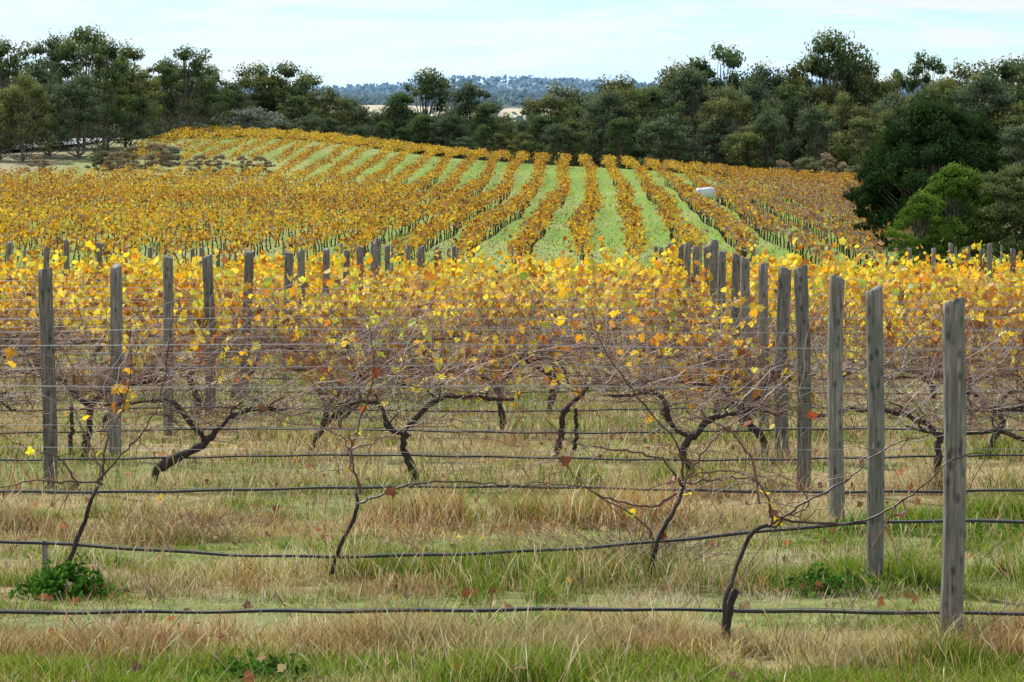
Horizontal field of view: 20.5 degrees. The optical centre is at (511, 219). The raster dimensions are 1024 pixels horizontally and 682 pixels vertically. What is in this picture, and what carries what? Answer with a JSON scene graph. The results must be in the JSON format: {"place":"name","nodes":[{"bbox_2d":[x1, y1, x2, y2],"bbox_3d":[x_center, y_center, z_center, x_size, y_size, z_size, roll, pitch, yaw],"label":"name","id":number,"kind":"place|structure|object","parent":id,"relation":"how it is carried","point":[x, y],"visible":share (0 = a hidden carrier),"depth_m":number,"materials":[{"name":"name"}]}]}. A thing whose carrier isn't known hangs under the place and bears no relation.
{"place":"outdoors","nodes":[
{"label":"outdoors","id":0,"kind":"place"},
{"bbox_2d":[0,62,1023,681],"bbox_3d":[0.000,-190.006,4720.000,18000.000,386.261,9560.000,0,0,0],"label":"ground","id":1,"kind":"structure","parent":0,"point":[588,72],"depth_m":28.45,"materials":[{"name":"green plant"}]},
{"bbox_2d":[0,35,50,154],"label":"eucalyptus tree","id":2,"kind":"object","parent":1,"relation":"on","point":[11,67],"visible":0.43,"depth_m":384.04,"materials":[{"name":"green plant"}]},
{"bbox_2d":[0,71,57,161],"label":"eucalyptus tree","id":3,"kind":"object","parent":1,"relation":"on","point":[14,95],"visible":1,"depth_m":367.53,"materials":[{"name":"green plant"}]},
{"bbox_2d":[10,57,73,145],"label":"eucalyptus tree","id":4,"kind":"object","parent":1,"relation":"on","point":[43,74],"visible":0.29,"depth_m":398.68,"materials":[{"name":"green plant"}]},
{"bbox_2d":[38,267,57,488],"bbox_3d":[-3.822,1.405,23.349,0.147,2.027,0.146,-1,0,-17],"label":"vineyard post","id":5,"kind":"object","parent":1,"relation":"on","point":[45,294],"visible":0.84,"depth_m":23.30,"materials":[{"name":"grey wood"}]},
{"bbox_2d":[16,28,82,133],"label":"eucalyptus tree","id":6,"kind":"object","parent":1,"relation":"on","point":[40,50],"visible":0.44,"depth_m":404.13,"materials":[{"name":"green plant"}]},
{"bbox_2d":[22,79,89,156],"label":"eucalyptus tree","id":7,"kind":"object","parent":1,"relation":"on","point":[47,87],"visible":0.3,"depth_m":377.61,"materials":[{"name":"green plant"}]},
{"bbox_2d":[1,552,136,600],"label":"broadleaf weed","id":8,"kind":"object","parent":1,"relation":"on","point":[54,580],"visible":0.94,"depth_m":16.65,"materials":[{"name":"green plant"}]},
{"bbox_2d":[47,24,116,147],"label":"eucalyptus tree","id":9,"kind":"object","parent":1,"relation":"on","point":[79,39],"visible":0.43,"depth_m":399.74,"materials":[{"name":"green plant"}]},
{"bbox_2d":[43,70,122,158],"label":"eucalyptus tree","id":10,"kind":"object","parent":1,"relation":"on","point":[76,118],"visible":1,"depth_m":371.37,"materials":[{"name":"green plant"}]},
{"bbox_2d":[66,37,141,149],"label":"eucalyptus tree","id":11,"kind":"object","parent":1,"relation":"on","point":[115,76],"visible":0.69,"depth_m":384.00,"materials":[{"name":"green plant"}]},
{"bbox_2d":[0,317,209,571],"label":"young grapevine","id":12,"kind":"object","parent":1,"relation":"on","point":[30,450],"visible":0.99,"depth_m":17.25,"materials":[{"name":"brown plant"}]},
{"bbox_2d":[89,84,137,149],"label":"eucalyptus tree","id":13,"kind":"object","parent":1,"relation":"on","point":[122,98],"visible":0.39,"depth_m":391.07,"materials":[{"name":"green plant"}]},
{"bbox_2d":[109,263,122,458],"bbox_3d":[-3.676,1.415,26.303,0.143,2.030,0.118,0,0,42],"label":"vineyard post","id":14,"kind":"object","parent":1,"relation":"on","point":[116,296],"visible":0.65,"depth_m":26.26,"materials":[{"name":"grey wood"}]},
{"bbox_2d":[102,38,161,146],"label":"eucalyptus tree","id":15,"kind":"object","parent":1,"relation":"on","point":[135,55],"visible":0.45,"depth_m":399.13,"materials":[{"name":"green plant"}]},
{"bbox_2d":[109,91,156,145],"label":"eucalyptus tree","id":16,"kind":"object","parent":1,"relation":"on","point":[139,130],"visible":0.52,"depth_m":399.49,"materials":[{"name":"green plant"}]},
{"bbox_2d":[163,255,173,435],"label":"vineyard post","id":17,"kind":"object","parent":1,"relation":"on","point":[167,283],"visible":0.61,"depth_m":29.19,"materials":[{"name":"grey wood"}]},
{"bbox_2d":[139,53,199,136],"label":"eucalyptus tree","id":18,"kind":"object","parent":1,"relation":"on","point":[165,125],"visible":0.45,"depth_m":439.00,"materials":[{"name":"green plant"}]},
{"bbox_2d":[62,487,286,544],"bbox_3d":[-2.312,2.067,19.471,1.585,0.530,0.811,0,0,0],"label":"dry grass tuft","id":19,"kind":"object","parent":1,"relation":"on","point":[203,527],"visible":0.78,"depth_m":19.45,"materials":[{"name":"plant"}]},
{"bbox_2d":[152,43,226,137],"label":"eucalyptus tree","id":20,"kind":"object","parent":1,"relation":"on","point":[207,85],"visible":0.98,"depth_m":434.44,"materials":[{"name":"green plant"}]},
{"bbox_2d":[202,254,215,413],"bbox_3d":[-3.436,1.407,32.187,0.147,2.032,0.140,-1,1,-7],"label":"vineyard post","id":21,"kind":"object","parent":1,"relation":"on","point":[207,272],"visible":0.59,"depth_m":32.13,"materials":[{"name":"grey wood"}]},
{"bbox_2d":[186,62,238,123],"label":"eucalyptus tree","id":22,"kind":"object","parent":1,"relation":"on","point":[207,71],"visible":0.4,"depth_m":449.09,"materials":[{"name":"green plant"}]},
{"bbox_2d":[239,249,253,397],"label":"vineyard post","id":23,"kind":"object","parent":1,"relation":"on","point":[248,260],"visible":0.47,"depth_m":35.10,"materials":[{"name":"grey wood"}]},
{"bbox_2d":[219,60,291,137],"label":"eucalyptus tree","id":24,"kind":"object","parent":1,"relation":"on","point":[246,81],"visible":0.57,"depth_m":476.91,"materials":[{"name":"green plant"}]},
{"bbox_2d":[233,107,288,138],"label":"shrub","id":25,"kind":"object","parent":1,"relation":"on","point":[275,117],"visible":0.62,"depth_m":455.30,"materials":[{"name":"green plant"}]},
{"bbox_2d":[187,649,339,681],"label":"broadleaf weed","id":26,"kind":"object","parent":1,"relation":"on","point":[273,666],"visible":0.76,"depth_m":13.47,"materials":[{"name":"green plant"}]},
{"bbox_2d":[247,60,323,138],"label":"eucalyptus tree","id":27,"kind":"object","parent":1,"relation":"on","point":[288,72],"visible":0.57,"depth_m":478.27,"materials":[{"name":"green plant"}]},
{"bbox_2d":[310,83,358,140],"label":"eucalyptus tree","id":28,"kind":"object","parent":1,"relation":"on","point":[336,104],"visible":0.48,"depth_m":494.13,"materials":[{"name":"green plant"}]},
{"bbox_2d":[334,96,375,146],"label":"eucalyptus tree","id":29,"kind":"object","parent":1,"relation":"on","point":[359,113],"visible":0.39,"depth_m":503.34,"materials":[{"name":"green plant"}]},
{"bbox_2d":[292,504,501,562],"bbox_3d":[-0.710,2.074,18.444,1.418,0.467,0.908,0,0,0],"label":"dry grass tuft","id":30,"kind":"object","parent":1,"relation":"on","point":[403,541],"visible":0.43,"depth_m":18.40,"materials":[{"name":"plant"}]},
{"bbox_2d":[377,90,418,153],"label":"eucalyptus tree","id":31,"kind":"object","parent":1,"relation":"on","point":[398,106],"visible":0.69,"depth_m":478.95,"materials":[{"name":"green plant"}]},
{"bbox_2d":[245,314,566,573],"bbox_3d":[-0.641,1.370,17.211,1.964,1.587,0.478,0,0,-2],"label":"young grapevine","id":32,"kind":"object","parent":1,"relation":"on","point":[376,373],"visible":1,"depth_m":17.22,"materials":[{"name":"brown plant"}]},
{"bbox_2d":[388,66,462,154],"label":"eucalyptus tree","id":33,"kind":"object","parent":1,"relation":"on","point":[430,83],"visible":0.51,"depth_m":498.96,"materials":[{"name":"green plant"}]},
{"bbox_2d":[425,107,468,158],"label":"eucalyptus tree","id":34,"kind":"object","parent":1,"relation":"on","point":[447,119],"visible":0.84,"depth_m":468.83,"materials":[{"name":"green plant"}]},
{"bbox_2d":[434,76,505,158],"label":"eucalyptus tree","id":35,"kind":"object","parent":1,"relation":"on","point":[465,97],"visible":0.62,"depth_m":488.89,"materials":[{"name":"green plant"}]},
{"bbox_2d":[468,100,504,160],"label":"eucalyptus tree","id":36,"kind":"object","parent":1,"relation":"on","point":[482,112],"visible":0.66,"depth_m":479.32,"materials":[{"name":"green plant"}]},
{"bbox_2d":[0,124,1002,273],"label":"hillside vineyard","id":37,"kind":"object","parent":1,"relation":"on","point":[368,219],"visible":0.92,"depth_m":224.13,"materials":[{"name":"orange plant"}]},
{"bbox_2d":[0,236,1021,341],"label":"grapevine row","id":38,"kind":"object","parent":1,"relation":"on","point":[529,257],"visible":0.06,"depth_m":52.85,"materials":[{"name":"yellow plant"}]},
{"bbox_2d":[0,238,1021,330],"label":"grapevine row","id":39,"kind":"object","parent":1,"relation":"on","point":[869,263],"visible":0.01,"depth_m":58.70,"materials":[{"name":"yellow plant"}]},
{"bbox_2d":[0,408,1022,681],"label":"fallen leaves","id":40,"kind":"object","parent":1,"relation":"on","point":[248,676],"visible":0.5,"depth_m":17.55,"materials":[{"name":"brown plant"}]},
{"bbox_2d":[0,236,1022,335],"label":"grapevine row","id":41,"kind":"object","parent":1,"relation":"on","point":[793,258],"visible":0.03,"depth_m":55.78,"materials":[{"name":"yellow plant"}]},
{"bbox_2d":[0,255,1023,489],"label":"grapevine row","id":42,"kind":"object","parent":1,"relation":"on","point":[231,418],"visible":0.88,"depth_m":23.35,"materials":[{"name":"plant"}]},
{"bbox_2d":[0,258,1023,458],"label":"grapevine row","id":43,"kind":"object","parent":1,"relation":"on","point":[737,352],"visible":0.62,"depth_m":26.28,"materials":[{"name":"plant"}]},
{"bbox_2d":[0,254,1023,434],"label":"grapevine row","id":44,"kind":"object","parent":1,"relation":"on","point":[544,339],"visible":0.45,"depth_m":29.23,"materials":[{"name":"plant"}]},
{"bbox_2d":[0,242,1023,414],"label":"grapevine row","id":45,"kind":"object","parent":1,"relation":"on","point":[240,321],"visible":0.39,"depth_m":32.18,"materials":[{"name":"plant"}]},
{"bbox_2d":[0,243,1023,398],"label":"grapevine row","id":46,"kind":"object","parent":1,"relation":"on","point":[56,300],"visible":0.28,"depth_m":35.14,"materials":[{"name":"plant"}]},
{"bbox_2d":[0,240,1023,371],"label":"grapevine row","id":47,"kind":"object","parent":1,"relation":"on","point":[523,275],"visible":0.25,"depth_m":41.00,"materials":[{"name":"plant"}]},
{"bbox_2d":[0,236,1023,361],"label":"grapevine row","id":48,"kind":"object","parent":1,"relation":"on","point":[181,274],"visible":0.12,"depth_m":43.96,"materials":[{"name":"plant"}]},
{"bbox_2d":[0,253,1023,384],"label":"grapevine row","id":49,"kind":"object","parent":1,"relation":"on","point":[327,282],"visible":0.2,"depth_m":38.09,"materials":[{"name":"plant"}]},
{"bbox_2d":[0,235,1023,354],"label":"grapevine row","id":50,"kind":"object","parent":1,"relation":"on","point":[842,241],"visible":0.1,"depth_m":46.95,"materials":[{"name":"plant"}]},
{"bbox_2d":[0,240,1023,341],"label":"grapevine row","id":51,"kind":"object","parent":1,"relation":"on","point":[673,270],"visible":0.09,"depth_m":49.89,"materials":[{"name":"yellow plant"}]},
{"bbox_2d":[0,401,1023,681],"bbox_3d":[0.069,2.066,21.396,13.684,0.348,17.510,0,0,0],"label":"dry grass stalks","id":52,"kind":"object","parent":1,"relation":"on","point":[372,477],"visible":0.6,"depth_m":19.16,"materials":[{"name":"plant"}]},
{"bbox_2d":[1,137,1023,274],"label":"hill grass","id":53,"kind":"structure","parent":1,"relation":"on","point":[549,254],"depth_m":191.42,"materials":[{"name":"plant"}]},
{"bbox_2d":[10,74,1015,174],"bbox_3d":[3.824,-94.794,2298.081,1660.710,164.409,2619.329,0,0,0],"label":"distant woodland","id":54,"kind":"object","parent":1,"relation":"on","point":[509,97],"visible":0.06,"depth_m":2840.67,"materials":[{"name":"green plant"}]},
{"bbox_2d":[7,74,1023,182],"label":"tree belt","id":55,"kind":"object","parent":1,"relation":"on","point":[742,149],"visible":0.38,"depth_m":459.56,"materials":[{"name":"green plant"}]},
{"bbox_2d":[13,245,1020,303],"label":"grapevine row","id":56,"kind":"object","parent":1,"relation":"on","point":[585,269],"visible":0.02,"depth_m":67.56,"materials":[{"name":"yellow plant"}]},
{"bbox_2d":[14,244,1020,302],"bbox_3d":[-0.021,1.560,64.561,29.209,2.074,1.390,0,0,0],"label":"grapevine row","id":57,"kind":"object","parent":1,"relation":"on","point":[765,253],"visible":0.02,"depth_m":64.66,"materials":[{"name":"yellow plant"}]},
{"bbox_2d":[33,245,1023,289],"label":"grapevine row","id":58,"kind":"object","parent":1,"relation":"on","point":[239,262],"visible":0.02,"depth_m":70.53,"materials":[{"name":"yellow plant"}]},
{"bbox_2d":[41,239,1021,328],"bbox_3d":[-0.512,1.434,61.655,29.442,2.132,1.188,0,0,0],"label":"grapevine row","id":59,"kind":"object","parent":1,"relation":"on","point":[755,266],"visible":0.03,"depth_m":61.66,"materials":[{"name":"yellow plant"}]},
{"bbox_2d":[513,79,587,166],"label":"eucalyptus tree","id":60,"kind":"object","parent":1,"relation":"on","point":[550,100],"visible":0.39,"depth_m":518.95,"materials":[{"name":"green plant"}]},
{"bbox_2d":[576,86,645,167],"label":"eucalyptus tree","id":61,"kind":"object","parent":1,"relation":"on","point":[603,116],"visible":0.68,"depth_m":469.19,"materials":[{"name":"green plant"}]},
{"bbox_2d":[577,71,664,167],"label":"eucalyptus tree","id":62,"kind":"object","parent":1,"relation":"on","point":[625,92],"visible":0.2,"depth_m":498.42,"materials":[{"name":"green plant"}]},
{"bbox_2d":[481,509,786,582],"bbox_3d":[0.687,2.068,17.681,2.023,0.514,1.224,0,0,0],"label":"grass tuft","id":63,"kind":"object","parent":1,"relation":"on","point":[635,547],"visible":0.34,"depth_m":17.61,"materials":[{"name":"plant"}]},
{"bbox_2d":[552,508,744,571],"bbox_3d":[0.847,2.057,17.676,1.213,0.519,0.614,0,0,0],"label":"grass tuft","id":64,"kind":"object","parent":1,"relation":"on","point":[687,549],"visible":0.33,"depth_m":17.70,"materials":[{"name":"plant"}]},
{"bbox_2d":[623,85,691,170],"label":"eucalyptus tree","id":65,"kind":"object","parent":1,"relation":"on","point":[651,96],"visible":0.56,"depth_m":469.24,"materials":[{"name":"green plant"}]},
{"bbox_2d":[507,296,823,577],"bbox_3d":[0.937,1.329,17.239,1.903,1.708,0.562,0,0,-8],"label":"young grapevine","id":66,"kind":"object","parent":1,"relation":"on","point":[566,461],"visible":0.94,"depth_m":17.23,"materials":[{"name":"brown plant"}]},
{"bbox_2d":[634,57,716,172],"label":"eucalyptus tree","id":67,"kind":"object","parent":1,"relation":"on","point":[664,79],"visible":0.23,"depth_m":497.99,"materials":[{"name":"green plant"}]},
{"bbox_2d":[660,58,730,172],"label":"eucalyptus tree","id":68,"kind":"object","parent":1,"relation":"on","point":[694,80],"visible":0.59,"depth_m":479.10,"materials":[{"name":"green plant"}]},
{"bbox_2d":[690,82,760,175],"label":"eucalyptus tree","id":69,"kind":"object","parent":1,"relation":"on","point":[724,107],"visible":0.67,"depth_m":468.95,"materials":[{"name":"green plant"}]},
{"bbox_2d":[685,40,766,172],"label":"eucalyptus tree","id":70,"kind":"object","parent":1,"relation":"on","point":[731,60],"visible":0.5,"depth_m":507.23,"materials":[{"name":"green plant"}]},
{"bbox_2d":[740,257,751,404],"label":"vineyard post","id":71,"kind":"object","parent":1,"relation":"on","point":[745,275],"visible":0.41,"depth_m":32.16,"materials":[{"name":"grey wood"}]},
{"bbox_2d":[722,77,779,165],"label":"eucalyptus tree","id":72,"kind":"object","parent":1,"relation":"on","point":[756,92],"visible":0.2,"depth_m":489.16,"materials":[{"name":"green plant"}]},
{"bbox_2d":[732,56,793,128],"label":"eucalyptus tree","id":73,"kind":"object","parent":1,"relation":"on","point":[775,80],"visible":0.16,"depth_m":518.01,"materials":[{"name":"green plant"}]},
{"bbox_2d":[758,263,768,434],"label":"vineyard post","id":74,"kind":"object","parent":1,"relation":"on","point":[762,280],"visible":0.57,"depth_m":29.20,"materials":[{"name":"grey wood"}]},
{"bbox_2d":[745,105,795,176],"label":"eucalyptus tree","id":75,"kind":"object","parent":1,"relation":"on","point":[776,125],"visible":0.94,"depth_m":453.86,"materials":[{"name":"green plant"}]},
{"bbox_2d":[774,265,791,458],"bbox_3d":[2.510,1.422,26.297,0.170,1.993,0.129,0,0,-38],"label":"vineyard post","id":76,"kind":"object","parent":1,"relation":"on","point":[784,288],"visible":0.71,"depth_m":26.25,"materials":[{"name":"grey wood"}]},
{"bbox_2d":[757,80,813,167],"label":"eucalyptus tree","id":77,"kind":"object","parent":1,"relation":"on","point":[794,103],"visible":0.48,"depth_m":468.98,"materials":[{"name":"green plant"}]},
{"bbox_2d":[793,264,811,489],"bbox_3d":[2.398,1.400,23.339,0.149,2.064,0.141,0,1,32],"label":"vineyard post","id":78,"kind":"object","parent":1,"relation":"on","point":[801,300],"visible":0.84,"depth_m":23.29,"materials":[{"name":"grey wood"}]},
{"bbox_2d":[773,48,840,114],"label":"eucalyptus tree","id":79,"kind":"object","parent":1,"relation":"on","point":[818,96],"visible":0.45,"depth_m":517.46,"materials":[{"name":"green plant"}]},
{"bbox_2d":[789,102,839,171],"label":"eucalyptus tree","id":80,"kind":"object","parent":1,"relation":"on","point":[813,117],"visible":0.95,"depth_m":454.74,"materials":[{"name":"green plant"}]},
{"bbox_2d":[638,416,996,641],"bbox_3d":[1.566,1.581,14.509,1.842,1.151,0.437,0,0,0],"label":"young grapevine","id":81,"kind":"object","parent":1,"relation":"on","point":[775,518],"visible":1,"depth_m":14.47,"materials":[{"name":"brown plant"}]},
{"bbox_2d":[777,27,877,119],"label":"eucalyptus tree","id":82,"kind":"object","parent":1,"relation":"on","point":[839,56],"visible":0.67,"depth_m":517.50,"materials":[{"name":"green plant"}]},
{"bbox_2d":[752,560,916,600],"bbox_3d":[1.935,2.145,16.898,0.998,0.214,0.904,0,0,12],"label":"broadleaf weed","id":83,"kind":"object","parent":1,"relation":"on","point":[837,581],"visible":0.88,"depth_m":16.84,"materials":[{"name":"green plant"}]},
{"bbox_2d":[827,274,844,521],"bbox_3d":[2.355,1.414,20.593,0.122,2.031,0.141,0,0,-21],"label":"vineyard post","id":84,"kind":"object","parent":1,"relation":"on","point":[835,369],"visible":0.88,"depth_m":20.55,"materials":[{"name":"grey wood"}]},
{"bbox_2d":[810,89,874,180],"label":"eucalyptus tree","id":85,"kind":"object","parent":1,"relation":"on","point":[842,108],"visible":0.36,"depth_m":463.73,"materials":[{"name":"green plant"}]},
{"bbox_2d":[836,57,904,162],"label":"eucalyptus tree","id":86,"kind":"object","parent":1,"relation":"on","point":[878,89],"visible":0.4,"depth_m":518.13,"materials":[{"name":"green plant"}]},
{"bbox_2d":[866,284,884,580],"bbox_3d":[2.207,1.409,17.251,0.128,2.040,0.144,0,0,21],"label":"vineyard post","id":87,"kind":"object","parent":1,"relation":"on","point":[875,400],"visible":0.89,"depth_m":17.20,"materials":[{"name":"grey wood"}]},
{"bbox_2d":[0,303,1023,499],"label":"trellis wires","id":88,"kind":"object","parent":87,"relation":"attached to","point":[996,430],"visible":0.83,"depth_m":20.63,"materials":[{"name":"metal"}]},
{"bbox_2d":[0,447,1023,557],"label":"trellis wires","id":89,"kind":"object","parent":87,"relation":"attached to","point":[718,536],"visible":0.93,"depth_m":17.29,"materials":[{"name":"black metal"}]},
{"bbox_2d":[842,122,923,247],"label":"pine tree","id":90,"kind":"object","parent":1,"relation":"on","point":[885,147],"visible":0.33,"depth_m":169.11,"materials":[{"name":"green plant"}]},
{"bbox_2d":[854,88,926,172],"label":"eucalyptus tree","id":91,"kind":"object","parent":1,"relation":"on","point":[890,101],"visible":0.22,"depth_m":468.44,"materials":[{"name":"green plant"}]},
{"bbox_2d":[891,50,947,173],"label":"eucalyptus tree","id":92,"kind":"object","parent":1,"relation":"on","point":[914,83],"visible":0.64,"depth_m":538.17,"materials":[{"name":"green plant"}]},
{"bbox_2d":[882,191,959,265],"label":"green broadleaf tree","id":93,"kind":"object","parent":1,"relation":"on","point":[930,206],"visible":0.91,"depth_m":149.45,"materials":[{"name":"green plant"}]},
{"bbox_2d":[854,91,1001,250],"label":"pine tree","id":94,"kind":"object","parent":1,"relation":"on","point":[944,128],"visible":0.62,"depth_m":164.72,"materials":[{"name":"green plant"}]},
{"bbox_2d":[885,161,1009,263],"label":"green broadleaf tree","id":95,"kind":"object","parent":1,"relation":"on","point":[957,187],"visible":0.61,"depth_m":151.33,"materials":[{"name":"green plant"}]},
{"bbox_2d":[939,296,966,639],"bbox_3d":[2.254,1.405,14.497,0.134,2.034,0.136,1,0,20],"label":"vineyard post","id":96,"kind":"object","parent":1,"relation":"on","point":[955,446],"visible":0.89,"depth_m":14.45,"materials":[{"name":"grey wood"}]},
{"bbox_2d":[0,606,1023,616],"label":"trellis wires","id":97,"kind":"object","parent":96,"relation":"attached to","point":[312,610],"visible":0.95,"depth_m":14.54,"materials":[{"name":"black metal"}]},
{"bbox_2d":[918,57,1001,117],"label":"eucalyptus tree","id":98,"kind":"object","parent":1,"relation":"on","point":[951,83],"visible":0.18,"depth_m":498.64,"materials":[{"name":"green plant"}]},
{"bbox_2d":[948,68,1023,161],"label":"eucalyptus tree","id":99,"kind":"object","parent":1,"relation":"on","point":[970,98],"visible":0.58,"depth_m":468.56,"materials":[{"name":"green plant"}]},
{"bbox_2d":[952,108,1023,245],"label":"pine tree","id":100,"kind":"object","parent":1,"relation":"on","point":[986,135],"visible":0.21,"depth_m":170.83,"materials":[{"name":"green plant"}]},
{"bbox_2d":[960,55,1023,162],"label":"eucalyptus tree","id":101,"kind":"object","parent":1,"relation":"on","point":[1010,71],"visible":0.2,"depth_m":499.13,"materials":[{"name":"green plant"}]},
{"bbox_2d":[965,161,1023,263],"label":"olive tree","id":102,"kind":"object","parent":1,"relation":"on","point":[998,188],"visible":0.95,"depth_m":149.14,"materials":[{"name":"green plant"}]},
{"bbox_2d":[0,0,1023,86],"label":"sky","id":103,"kind":"structure","parent":0,"point":[342,41],"materials":[{"name":"white"}]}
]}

